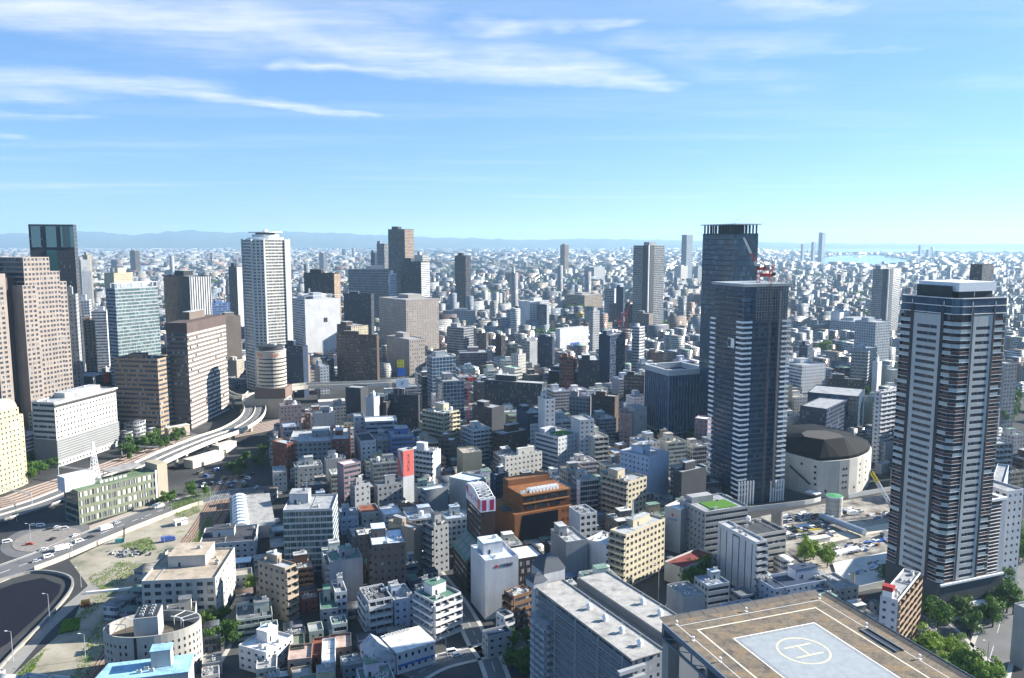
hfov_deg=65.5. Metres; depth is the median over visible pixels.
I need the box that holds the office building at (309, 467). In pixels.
[297,455,322,487]
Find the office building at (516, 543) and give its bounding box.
[507,541,521,546]
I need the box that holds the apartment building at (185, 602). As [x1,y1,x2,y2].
[166,594,196,611]
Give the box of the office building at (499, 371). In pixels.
[493,368,505,377]
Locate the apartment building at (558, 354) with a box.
[555,350,569,363]
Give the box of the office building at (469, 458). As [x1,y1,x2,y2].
[457,446,481,473]
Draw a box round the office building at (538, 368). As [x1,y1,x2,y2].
[529,364,543,380]
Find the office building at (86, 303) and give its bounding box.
[81,294,91,362]
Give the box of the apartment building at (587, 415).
[570,413,595,423]
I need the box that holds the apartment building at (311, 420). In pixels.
[310,412,312,428]
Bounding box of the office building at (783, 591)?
[778,587,788,595]
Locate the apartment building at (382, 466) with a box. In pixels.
[370,453,397,483]
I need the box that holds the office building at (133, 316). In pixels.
[106,281,160,386]
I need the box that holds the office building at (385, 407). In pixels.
[380,396,390,415]
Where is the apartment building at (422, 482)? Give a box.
[414,477,437,501]
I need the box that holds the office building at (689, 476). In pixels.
[673,459,706,501]
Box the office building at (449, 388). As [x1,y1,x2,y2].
[436,371,463,419]
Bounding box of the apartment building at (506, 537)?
[500,530,522,544]
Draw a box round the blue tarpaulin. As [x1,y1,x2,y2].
[790,523,820,531]
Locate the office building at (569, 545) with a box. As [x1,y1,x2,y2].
[551,521,587,575]
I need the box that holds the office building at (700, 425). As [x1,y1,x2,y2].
[694,415,710,439]
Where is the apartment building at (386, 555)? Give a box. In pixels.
[367,522,405,586]
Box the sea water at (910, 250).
[787,249,1023,252]
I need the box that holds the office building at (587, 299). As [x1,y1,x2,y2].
[565,292,601,308]
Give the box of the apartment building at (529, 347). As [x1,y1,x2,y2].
[522,337,536,366]
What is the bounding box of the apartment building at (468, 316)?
[443,308,475,324]
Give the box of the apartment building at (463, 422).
[459,419,468,431]
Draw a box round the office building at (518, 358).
[511,349,525,372]
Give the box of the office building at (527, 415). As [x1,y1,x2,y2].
[517,404,537,444]
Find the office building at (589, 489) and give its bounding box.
[572,468,597,510]
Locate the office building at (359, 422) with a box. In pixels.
[353,413,364,456]
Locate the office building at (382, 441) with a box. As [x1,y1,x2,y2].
[373,429,389,453]
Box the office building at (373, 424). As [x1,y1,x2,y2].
[365,415,396,435]
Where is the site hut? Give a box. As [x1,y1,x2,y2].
[172,517,187,525]
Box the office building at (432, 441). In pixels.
[415,433,438,447]
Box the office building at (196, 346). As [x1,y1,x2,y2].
[166,309,229,429]
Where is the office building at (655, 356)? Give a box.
[647,348,662,362]
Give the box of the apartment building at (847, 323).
[830,316,881,330]
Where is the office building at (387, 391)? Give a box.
[376,387,393,399]
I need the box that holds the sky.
[0,0,1023,243]
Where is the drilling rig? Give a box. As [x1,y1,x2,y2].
[115,527,124,542]
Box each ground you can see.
[0,249,1023,677]
[15,502,212,677]
[761,493,889,590]
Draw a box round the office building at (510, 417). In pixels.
[505,412,516,423]
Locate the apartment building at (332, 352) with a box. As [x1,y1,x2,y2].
[328,348,336,358]
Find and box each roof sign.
[396,379,408,393]
[397,360,404,378]
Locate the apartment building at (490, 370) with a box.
[483,364,498,378]
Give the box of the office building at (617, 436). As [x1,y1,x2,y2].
[615,428,618,442]
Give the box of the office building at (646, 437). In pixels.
[630,430,659,448]
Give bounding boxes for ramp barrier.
[0,472,107,520]
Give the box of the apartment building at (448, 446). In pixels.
[440,431,457,467]
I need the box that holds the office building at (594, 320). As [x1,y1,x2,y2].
[589,308,599,351]
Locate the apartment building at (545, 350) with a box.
[537,334,554,368]
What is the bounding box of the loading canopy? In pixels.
[235,556,251,562]
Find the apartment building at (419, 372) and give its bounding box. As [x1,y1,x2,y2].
[415,366,426,383]
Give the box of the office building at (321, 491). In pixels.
[315,489,324,493]
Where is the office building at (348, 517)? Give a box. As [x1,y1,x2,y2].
[339,503,358,534]
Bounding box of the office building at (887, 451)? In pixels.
[880,439,893,460]
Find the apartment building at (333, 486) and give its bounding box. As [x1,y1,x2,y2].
[329,468,337,493]
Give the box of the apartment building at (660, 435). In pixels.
[657,428,677,439]
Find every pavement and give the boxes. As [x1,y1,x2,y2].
[89,505,151,528]
[203,573,256,661]
[401,632,528,677]
[422,572,510,677]
[919,621,990,661]
[969,619,1013,677]
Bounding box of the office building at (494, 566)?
[471,534,517,619]
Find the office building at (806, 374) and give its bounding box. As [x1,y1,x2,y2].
[785,357,825,392]
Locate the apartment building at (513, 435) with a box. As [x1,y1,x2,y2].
[490,421,526,460]
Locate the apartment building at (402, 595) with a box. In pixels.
[386,579,414,626]
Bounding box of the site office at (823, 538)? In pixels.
[809,534,830,542]
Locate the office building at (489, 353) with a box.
[487,346,491,361]
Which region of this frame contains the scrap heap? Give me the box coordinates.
[108,548,150,556]
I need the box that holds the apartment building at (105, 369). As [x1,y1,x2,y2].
[102,366,110,371]
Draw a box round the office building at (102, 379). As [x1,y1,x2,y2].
[83,371,111,386]
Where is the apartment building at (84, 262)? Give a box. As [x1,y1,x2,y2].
[78,257,89,294]
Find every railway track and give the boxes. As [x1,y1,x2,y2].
[0,415,303,506]
[84,475,244,677]
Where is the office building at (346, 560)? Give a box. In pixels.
[324,543,362,601]
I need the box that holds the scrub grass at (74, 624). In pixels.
[16,488,212,677]
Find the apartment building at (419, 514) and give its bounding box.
[403,503,433,544]
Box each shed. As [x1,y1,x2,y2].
[164,423,189,438]
[183,450,224,468]
[212,440,236,452]
[318,398,344,407]
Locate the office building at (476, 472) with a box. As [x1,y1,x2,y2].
[466,470,479,474]
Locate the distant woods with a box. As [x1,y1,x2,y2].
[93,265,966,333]
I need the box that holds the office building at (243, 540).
[200,523,258,557]
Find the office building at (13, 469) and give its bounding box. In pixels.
[0,399,27,493]
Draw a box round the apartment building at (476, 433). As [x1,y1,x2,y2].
[460,420,492,459]
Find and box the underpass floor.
[0,578,60,647]
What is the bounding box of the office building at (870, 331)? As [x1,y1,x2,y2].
[854,316,890,359]
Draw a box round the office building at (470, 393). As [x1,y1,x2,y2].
[468,386,472,402]
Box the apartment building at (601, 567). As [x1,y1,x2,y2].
[578,563,620,578]
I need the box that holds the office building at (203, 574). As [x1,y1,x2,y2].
[141,541,235,626]
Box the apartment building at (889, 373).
[881,365,897,384]
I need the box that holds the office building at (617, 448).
[608,442,628,461]
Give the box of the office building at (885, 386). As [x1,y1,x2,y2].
[878,384,896,389]
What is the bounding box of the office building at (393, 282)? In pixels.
[389,270,396,295]
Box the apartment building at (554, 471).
[545,466,559,480]
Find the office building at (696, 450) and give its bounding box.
[686,438,708,464]
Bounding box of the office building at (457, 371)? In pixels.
[456,364,465,373]
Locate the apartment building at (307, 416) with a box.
[304,404,319,429]
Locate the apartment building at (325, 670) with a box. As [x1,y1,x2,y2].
[299,662,335,677]
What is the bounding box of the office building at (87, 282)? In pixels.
[82,267,92,309]
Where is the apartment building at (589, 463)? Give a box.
[570,452,596,473]
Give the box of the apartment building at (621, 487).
[600,466,646,512]
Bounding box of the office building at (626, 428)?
[619,406,633,446]
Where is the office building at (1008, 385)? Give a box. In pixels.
[996,360,1017,431]
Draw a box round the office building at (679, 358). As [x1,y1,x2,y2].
[673,355,693,363]
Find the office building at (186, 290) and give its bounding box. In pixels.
[163,270,211,322]
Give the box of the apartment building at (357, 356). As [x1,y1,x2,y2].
[336,330,379,380]
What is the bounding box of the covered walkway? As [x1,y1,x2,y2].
[818,513,866,536]
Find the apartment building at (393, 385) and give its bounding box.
[392,377,409,390]
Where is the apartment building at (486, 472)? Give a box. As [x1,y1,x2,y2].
[478,467,491,493]
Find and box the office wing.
[452,529,476,593]
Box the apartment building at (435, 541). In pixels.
[421,511,448,572]
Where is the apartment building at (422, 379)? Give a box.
[418,371,426,410]
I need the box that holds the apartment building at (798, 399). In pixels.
[792,390,807,412]
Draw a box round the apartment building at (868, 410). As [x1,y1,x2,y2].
[863,396,873,423]
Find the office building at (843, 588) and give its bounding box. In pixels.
[819,572,858,602]
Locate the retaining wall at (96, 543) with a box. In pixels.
[34,500,202,569]
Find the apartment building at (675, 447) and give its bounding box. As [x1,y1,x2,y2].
[658,432,686,471]
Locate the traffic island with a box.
[12,527,81,551]
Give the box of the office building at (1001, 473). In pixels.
[994,464,1008,483]
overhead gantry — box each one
[0,486,31,502]
[57,465,98,474]
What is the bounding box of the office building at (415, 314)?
[379,293,438,349]
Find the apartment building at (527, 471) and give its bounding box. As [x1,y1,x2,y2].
[514,469,531,475]
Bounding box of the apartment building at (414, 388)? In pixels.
[405,384,421,410]
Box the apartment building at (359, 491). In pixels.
[350,475,369,507]
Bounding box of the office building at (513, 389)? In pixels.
[484,373,546,407]
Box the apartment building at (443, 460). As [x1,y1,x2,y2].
[441,454,445,467]
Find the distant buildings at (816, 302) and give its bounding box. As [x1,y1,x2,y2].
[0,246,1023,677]
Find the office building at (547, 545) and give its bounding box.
[545,539,550,552]
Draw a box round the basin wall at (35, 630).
[0,570,73,668]
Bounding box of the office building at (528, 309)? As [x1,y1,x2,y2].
[518,297,548,329]
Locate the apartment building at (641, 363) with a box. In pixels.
[636,358,651,372]
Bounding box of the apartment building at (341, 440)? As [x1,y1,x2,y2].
[331,426,350,459]
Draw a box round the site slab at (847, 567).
[832,552,886,585]
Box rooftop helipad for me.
[659,588,974,677]
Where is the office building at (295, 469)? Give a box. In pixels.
[293,456,303,487]
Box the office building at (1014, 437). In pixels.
[1001,428,1023,453]
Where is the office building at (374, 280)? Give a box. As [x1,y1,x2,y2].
[348,266,388,317]
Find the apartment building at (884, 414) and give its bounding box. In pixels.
[871,387,896,462]
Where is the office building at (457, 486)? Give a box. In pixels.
[449,472,485,509]
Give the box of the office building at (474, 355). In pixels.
[458,346,486,365]
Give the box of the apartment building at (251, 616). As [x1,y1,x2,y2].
[236,596,272,640]
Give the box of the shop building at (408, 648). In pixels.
[359,626,435,674]
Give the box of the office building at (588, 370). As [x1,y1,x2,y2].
[577,352,599,389]
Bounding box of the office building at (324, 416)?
[312,405,335,428]
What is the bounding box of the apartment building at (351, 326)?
[337,321,367,333]
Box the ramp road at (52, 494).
[0,473,108,522]
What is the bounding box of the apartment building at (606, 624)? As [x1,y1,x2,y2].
[525,552,702,677]
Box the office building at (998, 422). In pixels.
[997,408,999,434]
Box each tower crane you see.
[453,363,476,422]
[614,313,621,331]
[621,300,630,348]
[743,237,769,281]
[760,264,775,281]
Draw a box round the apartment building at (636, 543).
[608,500,664,585]
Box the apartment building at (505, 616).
[496,608,514,630]
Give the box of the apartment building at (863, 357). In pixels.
[850,344,877,391]
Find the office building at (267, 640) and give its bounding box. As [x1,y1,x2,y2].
[238,622,292,672]
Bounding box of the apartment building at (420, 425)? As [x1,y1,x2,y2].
[419,420,422,432]
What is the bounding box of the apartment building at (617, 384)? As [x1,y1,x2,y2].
[612,372,626,399]
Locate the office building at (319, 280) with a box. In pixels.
[304,269,340,323]
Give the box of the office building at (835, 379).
[827,372,864,387]
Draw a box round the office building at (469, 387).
[464,381,471,400]
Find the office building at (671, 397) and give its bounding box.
[644,361,699,438]
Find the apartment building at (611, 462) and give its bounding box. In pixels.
[599,453,619,474]
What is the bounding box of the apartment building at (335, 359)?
[333,354,336,366]
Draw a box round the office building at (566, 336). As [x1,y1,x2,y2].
[555,326,587,348]
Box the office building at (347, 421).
[341,413,353,426]
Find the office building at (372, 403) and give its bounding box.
[366,390,379,415]
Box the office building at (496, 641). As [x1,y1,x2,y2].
[482,625,511,658]
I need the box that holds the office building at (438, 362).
[427,350,455,407]
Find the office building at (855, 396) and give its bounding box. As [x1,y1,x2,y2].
[807,384,864,426]
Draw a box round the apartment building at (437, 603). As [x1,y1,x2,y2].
[412,576,462,640]
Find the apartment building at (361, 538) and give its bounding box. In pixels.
[355,527,370,556]
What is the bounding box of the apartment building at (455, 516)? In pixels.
[441,503,466,547]
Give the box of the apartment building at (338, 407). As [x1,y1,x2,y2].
[331,398,345,425]
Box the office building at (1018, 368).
[1006,359,1020,379]
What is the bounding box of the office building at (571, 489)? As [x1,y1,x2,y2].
[551,476,573,505]
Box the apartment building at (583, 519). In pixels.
[569,504,596,537]
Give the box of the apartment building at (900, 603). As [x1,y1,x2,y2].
[879,568,922,641]
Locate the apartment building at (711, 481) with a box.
[706,472,720,491]
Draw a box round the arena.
[780,424,871,497]
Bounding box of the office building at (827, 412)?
[799,396,848,430]
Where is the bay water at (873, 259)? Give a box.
[821,255,906,263]
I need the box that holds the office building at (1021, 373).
[1019,363,1023,380]
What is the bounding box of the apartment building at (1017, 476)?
[1009,467,1023,487]
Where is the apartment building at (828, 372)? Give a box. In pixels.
[825,368,831,384]
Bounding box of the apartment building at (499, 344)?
[495,333,504,356]
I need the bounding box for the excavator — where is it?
[80,599,90,606]
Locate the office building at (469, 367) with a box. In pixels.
[460,362,474,374]
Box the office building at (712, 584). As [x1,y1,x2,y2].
[694,566,729,609]
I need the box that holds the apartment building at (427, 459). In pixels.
[413,441,440,483]
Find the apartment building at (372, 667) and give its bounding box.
[356,655,394,677]
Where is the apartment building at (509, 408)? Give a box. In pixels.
[502,402,516,423]
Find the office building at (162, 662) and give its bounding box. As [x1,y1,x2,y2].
[95,642,193,677]
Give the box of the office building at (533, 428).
[530,423,537,448]
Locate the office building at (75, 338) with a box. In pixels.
[67,285,83,387]
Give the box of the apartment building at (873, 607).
[866,599,879,615]
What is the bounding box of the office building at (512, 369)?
[504,365,521,378]
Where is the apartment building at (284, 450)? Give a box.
[272,438,297,478]
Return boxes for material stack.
[783,511,817,520]
[830,539,878,550]
[834,546,869,556]
[835,569,866,574]
[842,507,863,514]
[854,560,884,570]
[863,537,887,545]
[866,511,888,518]
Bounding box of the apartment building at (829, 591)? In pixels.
[818,590,837,601]
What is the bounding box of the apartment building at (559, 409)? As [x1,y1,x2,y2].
[555,408,565,412]
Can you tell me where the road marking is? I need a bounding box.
[1,486,281,572]
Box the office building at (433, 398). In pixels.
[431,393,435,406]
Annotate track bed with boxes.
[0,415,303,508]
[81,474,246,677]
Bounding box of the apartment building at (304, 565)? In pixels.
[287,549,313,589]
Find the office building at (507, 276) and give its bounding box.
[505,273,520,281]
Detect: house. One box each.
[20,672,47,677]
[48,674,70,677]
[136,594,142,605]
[201,665,219,677]
[202,653,221,673]
[203,626,220,653]
[236,567,252,588]
[256,654,277,677]
[260,619,278,630]
[265,668,288,677]
[269,524,283,538]
[285,626,306,642]
[288,643,312,677]
[290,633,304,650]
[291,665,311,677]
[300,590,317,613]
[307,621,323,642]
[312,636,335,672]
[321,637,335,676]
[329,632,351,664]
[340,653,362,677]
[346,524,370,546]
[363,556,367,581]
[729,586,755,601]
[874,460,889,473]
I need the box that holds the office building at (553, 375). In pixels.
[548,365,576,384]
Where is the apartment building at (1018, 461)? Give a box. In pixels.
[1011,448,1023,468]
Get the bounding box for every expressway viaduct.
[103,391,265,476]
[229,390,253,407]
[291,372,503,401]
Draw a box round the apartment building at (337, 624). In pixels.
[327,614,347,636]
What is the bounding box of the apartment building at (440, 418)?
[422,401,459,445]
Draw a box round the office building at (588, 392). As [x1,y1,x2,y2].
[581,389,594,395]
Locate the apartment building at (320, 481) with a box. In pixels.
[300,474,329,494]
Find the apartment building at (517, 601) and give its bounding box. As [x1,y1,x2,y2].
[502,584,531,631]
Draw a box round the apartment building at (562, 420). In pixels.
[555,411,570,429]
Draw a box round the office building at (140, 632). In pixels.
[103,604,202,672]
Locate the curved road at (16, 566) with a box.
[0,486,284,581]
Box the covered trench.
[834,546,858,555]
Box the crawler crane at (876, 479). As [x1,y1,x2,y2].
[870,471,889,506]
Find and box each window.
[0,258,22,260]
[0,263,22,265]
[0,268,22,270]
[0,272,23,275]
[0,272,72,400]
[24,258,47,260]
[24,263,47,265]
[24,268,48,270]
[25,272,48,275]
[25,277,48,280]
[25,282,49,284]
[32,404,53,406]
[33,409,53,411]
[33,414,54,417]
[34,420,54,422]
[34,425,54,427]
[34,430,55,433]
[35,435,55,438]
[56,395,114,411]
[56,400,114,417]
[57,405,115,422]
[57,409,115,427]
[57,414,115,432]
[60,443,117,464]
[65,494,77,502]
[65,501,77,508]
[66,508,78,515]
[66,514,78,522]
[67,490,77,495]
[79,473,154,497]
[79,481,155,505]
[80,489,155,514]
[80,497,155,522]
[204,638,219,644]
[204,645,219,651]
[238,617,271,623]
[256,357,285,359]
[256,361,285,363]
[257,364,285,367]
[257,368,286,371]
[257,371,286,374]
[257,375,286,378]
[257,379,286,382]
[257,383,286,386]
[273,532,283,536]
[283,511,331,516]
[284,517,332,522]
[284,523,332,528]
[284,529,332,534]
[284,535,332,540]
[284,541,327,546]
[285,548,320,552]
[285,554,320,558]
[295,443,329,445]
[296,448,329,450]
[296,452,325,455]
[298,569,312,572]
[312,560,321,563]
[313,566,321,569]
[332,446,348,448]
[333,626,346,631]
[344,464,359,468]
[344,469,359,473]
[344,474,359,478]
[366,422,396,424]
[366,427,392,429]
[370,599,390,605]
[370,608,390,613]
[370,615,390,621]
[371,623,391,628]
[392,438,413,440]
[392,443,413,445]
[406,566,416,570]
[414,450,432,454]
[414,455,432,459]
[414,466,433,470]
[436,595,459,605]
[436,603,459,613]
[436,610,459,620]
[467,501,480,516]
[467,507,480,522]
[467,513,480,529]
[467,519,480,535]
[496,474,507,479]
[502,432,525,438]
[502,437,525,442]
[515,594,530,601]
[515,601,530,608]
[515,608,530,615]
[515,616,529,622]
[515,622,529,629]
[520,560,529,565]
[520,568,529,573]
[525,496,533,501]
[526,504,534,509]
[536,434,557,440]
[536,438,557,445]
[536,443,557,449]
[536,447,557,454]
[536,495,544,499]
[538,502,546,507]
[542,453,557,458]
[548,493,556,497]
[551,500,559,505]
[559,491,567,496]
[581,521,595,525]
[603,476,627,484]
[603,482,627,490]
[603,488,627,495]
[603,493,627,501]
[603,499,624,506]
[611,532,625,538]
[626,534,663,553]
[626,541,662,559]
[626,547,662,566]
[626,553,662,572]
[626,560,662,579]
[627,522,663,539]
[627,528,663,546]
[630,566,662,583]
[705,525,717,528]
[705,531,717,534]
[705,537,717,540]
[705,543,716,546]
[706,509,746,516]
[706,514,746,522]
[708,585,728,591]
[708,592,727,597]
[708,599,727,604]
[719,537,752,586]
[762,533,784,538]
[767,539,784,543]
[767,545,784,550]
[767,551,784,556]
[903,562,920,571]
[904,542,921,551]
[904,549,921,558]
[904,555,920,564]
[905,529,922,538]
[905,536,922,544]
[906,509,924,517]
[906,516,923,524]
[906,522,923,531]
[907,495,924,503]
[907,502,924,510]
[908,482,925,490]
[908,489,925,497]
[909,462,927,469]
[909,469,926,476]
[909,475,926,483]
[910,448,928,455]
[910,455,927,462]
[911,428,929,434]
[911,435,929,441]
[911,441,928,448]
[912,414,930,420]
[912,421,929,427]
[913,400,931,406]
[913,407,930,413]
[914,386,932,392]
[914,393,931,399]
[915,366,933,371]
[915,372,933,378]
[915,380,932,385]
[916,351,934,356]
[916,359,934,364]
[917,337,935,342]
[917,345,935,349]
[918,323,936,328]
[918,330,935,335]
[958,573,970,577]
[959,559,971,563]
[959,566,971,570]
[960,545,972,549]
[960,552,972,556]
[961,532,973,536]
[961,538,973,542]
[962,518,974,522]
[962,525,973,529]
[963,504,975,508]
[963,511,975,515]
[964,490,976,494]
[964,497,976,501]
[965,476,977,480]
[965,483,977,487]
[966,462,978,466]
[966,469,978,473]
[967,448,979,452]
[967,455,979,459]
[968,434,980,438]
[968,441,980,445]
[969,420,981,423]
[969,427,981,430]
[970,406,982,409]
[970,413,982,416]
[971,391,983,395]
[971,399,983,402]
[972,377,984,380]
[972,384,984,387]
[973,363,985,366]
[973,370,985,373]
[974,348,986,351]
[974,355,986,358]
[975,333,988,336]
[975,341,987,344]
[976,326,988,329]
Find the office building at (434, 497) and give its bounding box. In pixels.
[421,484,447,509]
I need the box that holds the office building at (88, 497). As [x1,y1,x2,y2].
[57,442,168,524]
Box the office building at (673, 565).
[664,548,716,582]
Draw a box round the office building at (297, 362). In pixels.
[285,339,308,397]
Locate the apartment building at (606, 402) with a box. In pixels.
[591,389,618,430]
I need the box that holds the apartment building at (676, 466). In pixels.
[670,459,687,494]
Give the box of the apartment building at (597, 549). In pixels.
[587,531,609,569]
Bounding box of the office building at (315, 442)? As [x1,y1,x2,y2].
[289,426,332,467]
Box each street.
[194,577,255,677]
[403,634,529,677]
[438,573,505,677]
[919,614,998,677]
[975,558,1023,671]
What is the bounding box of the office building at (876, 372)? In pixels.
[871,355,881,391]
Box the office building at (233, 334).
[221,312,241,359]
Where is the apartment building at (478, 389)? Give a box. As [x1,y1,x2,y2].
[473,376,486,402]
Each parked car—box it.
[2,538,11,543]
[36,523,45,526]
[43,553,53,557]
[60,526,68,529]
[74,538,83,542]
[82,603,92,606]
[446,647,457,654]
[451,652,461,657]
[788,535,796,539]
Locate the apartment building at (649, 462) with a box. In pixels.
[620,442,668,494]
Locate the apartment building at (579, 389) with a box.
[569,384,587,395]
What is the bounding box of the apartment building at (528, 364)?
[526,361,531,372]
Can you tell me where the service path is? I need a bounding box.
[2,585,98,673]
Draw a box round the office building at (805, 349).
[799,340,812,360]
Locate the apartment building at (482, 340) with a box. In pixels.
[477,330,487,349]
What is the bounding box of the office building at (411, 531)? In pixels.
[388,514,422,570]
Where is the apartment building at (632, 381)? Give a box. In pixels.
[624,371,644,399]
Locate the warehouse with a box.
[229,493,274,537]
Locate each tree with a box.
[26,453,34,460]
[27,461,38,469]
[27,467,37,481]
[31,461,44,475]
[41,462,49,473]
[43,456,59,465]
[116,442,130,456]
[124,433,133,442]
[126,452,131,459]
[128,444,135,451]
[131,439,141,444]
[132,445,140,453]
[140,435,149,449]
[145,431,157,440]
[149,437,155,445]
[152,427,160,434]
[152,432,159,443]
[155,438,165,447]
[158,490,170,507]
[162,436,169,446]
[166,489,176,502]
[169,431,180,441]
[177,427,185,436]
[182,484,193,491]
[185,480,195,488]
[188,485,196,498]
[200,606,216,624]
[201,484,210,495]
[202,625,224,642]
[215,605,235,621]
[219,617,241,643]
[224,464,231,469]
[227,462,234,471]
[232,461,240,468]
[234,467,244,475]
[239,460,247,470]
[240,451,249,460]
[242,581,254,590]
[245,573,257,584]
[250,452,260,466]
[254,443,270,453]
[258,456,265,465]
[499,645,517,667]
[507,648,529,674]
[509,627,521,646]
[513,644,529,661]
[517,655,529,677]
[521,627,529,643]
[678,567,705,581]
[681,575,693,582]
[686,429,692,437]
[689,565,702,572]
[692,554,712,571]
[699,554,710,571]
[795,538,815,562]
[799,534,814,548]
[804,539,821,559]
[817,341,833,350]
[818,543,835,560]
[819,542,836,567]
[864,386,870,394]
[875,564,885,575]
[876,568,884,578]
[910,635,938,649]
[915,622,949,652]
[916,631,946,651]
[920,592,935,621]
[924,595,954,633]
[929,639,957,666]
[940,633,955,652]
[943,637,972,658]
[945,652,956,661]
[949,595,967,615]
[949,650,973,677]
[954,632,967,648]
[955,596,968,615]
[958,610,983,637]
[958,644,970,655]
[958,655,984,677]
[964,594,973,612]
[967,602,987,623]
[967,647,993,677]
[972,652,989,671]
[981,596,1008,626]
[983,590,1000,601]
[985,596,1003,626]
[985,663,1001,676]
[987,655,1008,677]
[994,578,1023,612]
[1000,410,1007,418]
[1002,567,1015,580]
[1004,585,1023,613]
[1014,402,1021,411]
[1014,404,1017,415]
[1015,387,1023,402]
[1019,542,1023,561]
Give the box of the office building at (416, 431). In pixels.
[413,428,420,437]
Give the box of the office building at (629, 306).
[625,302,631,326]
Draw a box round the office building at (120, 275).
[104,267,132,308]
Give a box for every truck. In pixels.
[53,544,68,551]
[99,524,112,530]
[152,502,163,508]
[161,535,175,541]
[847,509,858,515]
[880,530,887,536]
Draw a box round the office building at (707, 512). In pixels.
[680,492,747,558]
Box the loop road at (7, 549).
[0,522,92,557]
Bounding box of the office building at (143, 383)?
[114,351,173,433]
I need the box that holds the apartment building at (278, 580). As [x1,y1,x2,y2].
[258,549,299,621]
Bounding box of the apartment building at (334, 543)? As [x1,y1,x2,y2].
[321,537,339,583]
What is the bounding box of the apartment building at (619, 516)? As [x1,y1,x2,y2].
[604,506,637,532]
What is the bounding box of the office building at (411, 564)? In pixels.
[406,551,417,575]
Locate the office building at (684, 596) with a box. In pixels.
[666,581,704,614]
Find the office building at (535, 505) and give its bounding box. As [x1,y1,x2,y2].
[495,471,571,542]
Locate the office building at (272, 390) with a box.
[243,343,292,417]
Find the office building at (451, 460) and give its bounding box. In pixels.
[447,456,456,467]
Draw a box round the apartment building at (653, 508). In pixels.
[640,501,664,516]
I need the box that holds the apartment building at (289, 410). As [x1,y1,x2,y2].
[279,397,301,437]
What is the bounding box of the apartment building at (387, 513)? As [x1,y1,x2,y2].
[379,505,401,525]
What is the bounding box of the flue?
[576,479,579,504]
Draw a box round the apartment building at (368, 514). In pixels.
[357,503,380,524]
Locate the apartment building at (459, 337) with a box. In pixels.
[447,323,473,355]
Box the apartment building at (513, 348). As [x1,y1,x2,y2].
[507,343,521,356]
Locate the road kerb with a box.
[0,495,207,582]
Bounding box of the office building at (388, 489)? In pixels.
[374,473,402,507]
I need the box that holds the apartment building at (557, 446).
[535,426,576,470]
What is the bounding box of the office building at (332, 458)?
[324,449,345,478]
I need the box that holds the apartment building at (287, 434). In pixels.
[284,430,291,438]
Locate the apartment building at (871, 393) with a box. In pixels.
[865,391,874,396]
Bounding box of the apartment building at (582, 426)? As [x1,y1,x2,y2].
[571,415,593,455]
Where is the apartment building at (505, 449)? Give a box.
[493,445,515,471]
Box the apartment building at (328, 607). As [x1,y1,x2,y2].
[319,583,337,630]
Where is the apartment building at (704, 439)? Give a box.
[697,435,710,451]
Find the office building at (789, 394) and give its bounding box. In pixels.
[784,382,792,409]
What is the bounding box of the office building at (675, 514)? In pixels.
[664,499,686,553]
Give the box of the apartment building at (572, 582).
[566,579,576,586]
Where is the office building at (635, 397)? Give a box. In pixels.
[626,390,643,405]
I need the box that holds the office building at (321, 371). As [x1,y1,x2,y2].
[314,359,329,393]
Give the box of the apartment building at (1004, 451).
[994,438,1013,484]
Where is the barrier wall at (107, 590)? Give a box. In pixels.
[86,587,130,593]
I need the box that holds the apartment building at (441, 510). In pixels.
[433,509,448,511]
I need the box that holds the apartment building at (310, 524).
[283,476,338,570]
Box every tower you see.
[0,257,73,430]
[28,224,85,371]
[82,252,94,306]
[110,259,116,267]
[130,249,139,270]
[228,263,243,326]
[241,230,292,389]
[319,252,326,270]
[371,250,376,265]
[377,241,387,267]
[388,226,413,296]
[397,447,413,502]
[400,258,429,296]
[414,252,428,260]
[455,253,470,307]
[560,244,568,271]
[599,328,624,382]
[604,286,615,315]
[616,285,623,325]
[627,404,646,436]
[631,323,644,372]
[632,242,664,324]
[681,235,692,277]
[699,217,760,415]
[706,276,794,504]
[800,244,804,260]
[811,242,815,260]
[817,232,825,262]
[870,265,900,330]
[885,280,1007,621]
[918,245,922,257]
[925,249,931,256]
[935,251,940,256]
[969,263,993,280]
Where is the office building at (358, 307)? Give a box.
[343,291,374,334]
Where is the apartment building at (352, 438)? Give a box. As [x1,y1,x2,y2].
[351,427,353,451]
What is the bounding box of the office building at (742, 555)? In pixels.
[717,520,768,598]
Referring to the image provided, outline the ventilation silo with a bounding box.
[825,493,842,517]
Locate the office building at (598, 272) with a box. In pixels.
[584,266,604,279]
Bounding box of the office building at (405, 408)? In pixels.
[388,388,420,430]
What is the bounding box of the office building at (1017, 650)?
[1009,601,1023,669]
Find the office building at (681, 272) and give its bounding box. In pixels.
[674,265,687,279]
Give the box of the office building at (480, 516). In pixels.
[466,481,495,540]
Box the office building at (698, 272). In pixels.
[694,266,701,281]
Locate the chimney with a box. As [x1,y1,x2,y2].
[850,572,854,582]
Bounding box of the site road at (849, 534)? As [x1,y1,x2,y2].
[818,523,888,544]
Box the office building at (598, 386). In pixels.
[589,383,607,392]
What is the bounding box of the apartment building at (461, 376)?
[456,374,472,385]
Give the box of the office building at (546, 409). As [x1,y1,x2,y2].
[538,390,554,430]
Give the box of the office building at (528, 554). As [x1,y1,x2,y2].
[510,543,542,589]
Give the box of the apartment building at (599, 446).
[590,424,608,465]
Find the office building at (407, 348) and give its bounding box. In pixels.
[386,331,424,375]
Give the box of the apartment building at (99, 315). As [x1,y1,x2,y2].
[91,306,110,371]
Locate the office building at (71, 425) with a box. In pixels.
[31,384,119,466]
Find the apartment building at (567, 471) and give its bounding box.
[560,461,586,485]
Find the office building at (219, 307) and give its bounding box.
[212,300,229,314]
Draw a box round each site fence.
[748,497,820,510]
[786,552,799,563]
[848,487,890,497]
[858,580,884,591]
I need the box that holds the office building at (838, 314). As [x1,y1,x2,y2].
[830,309,848,327]

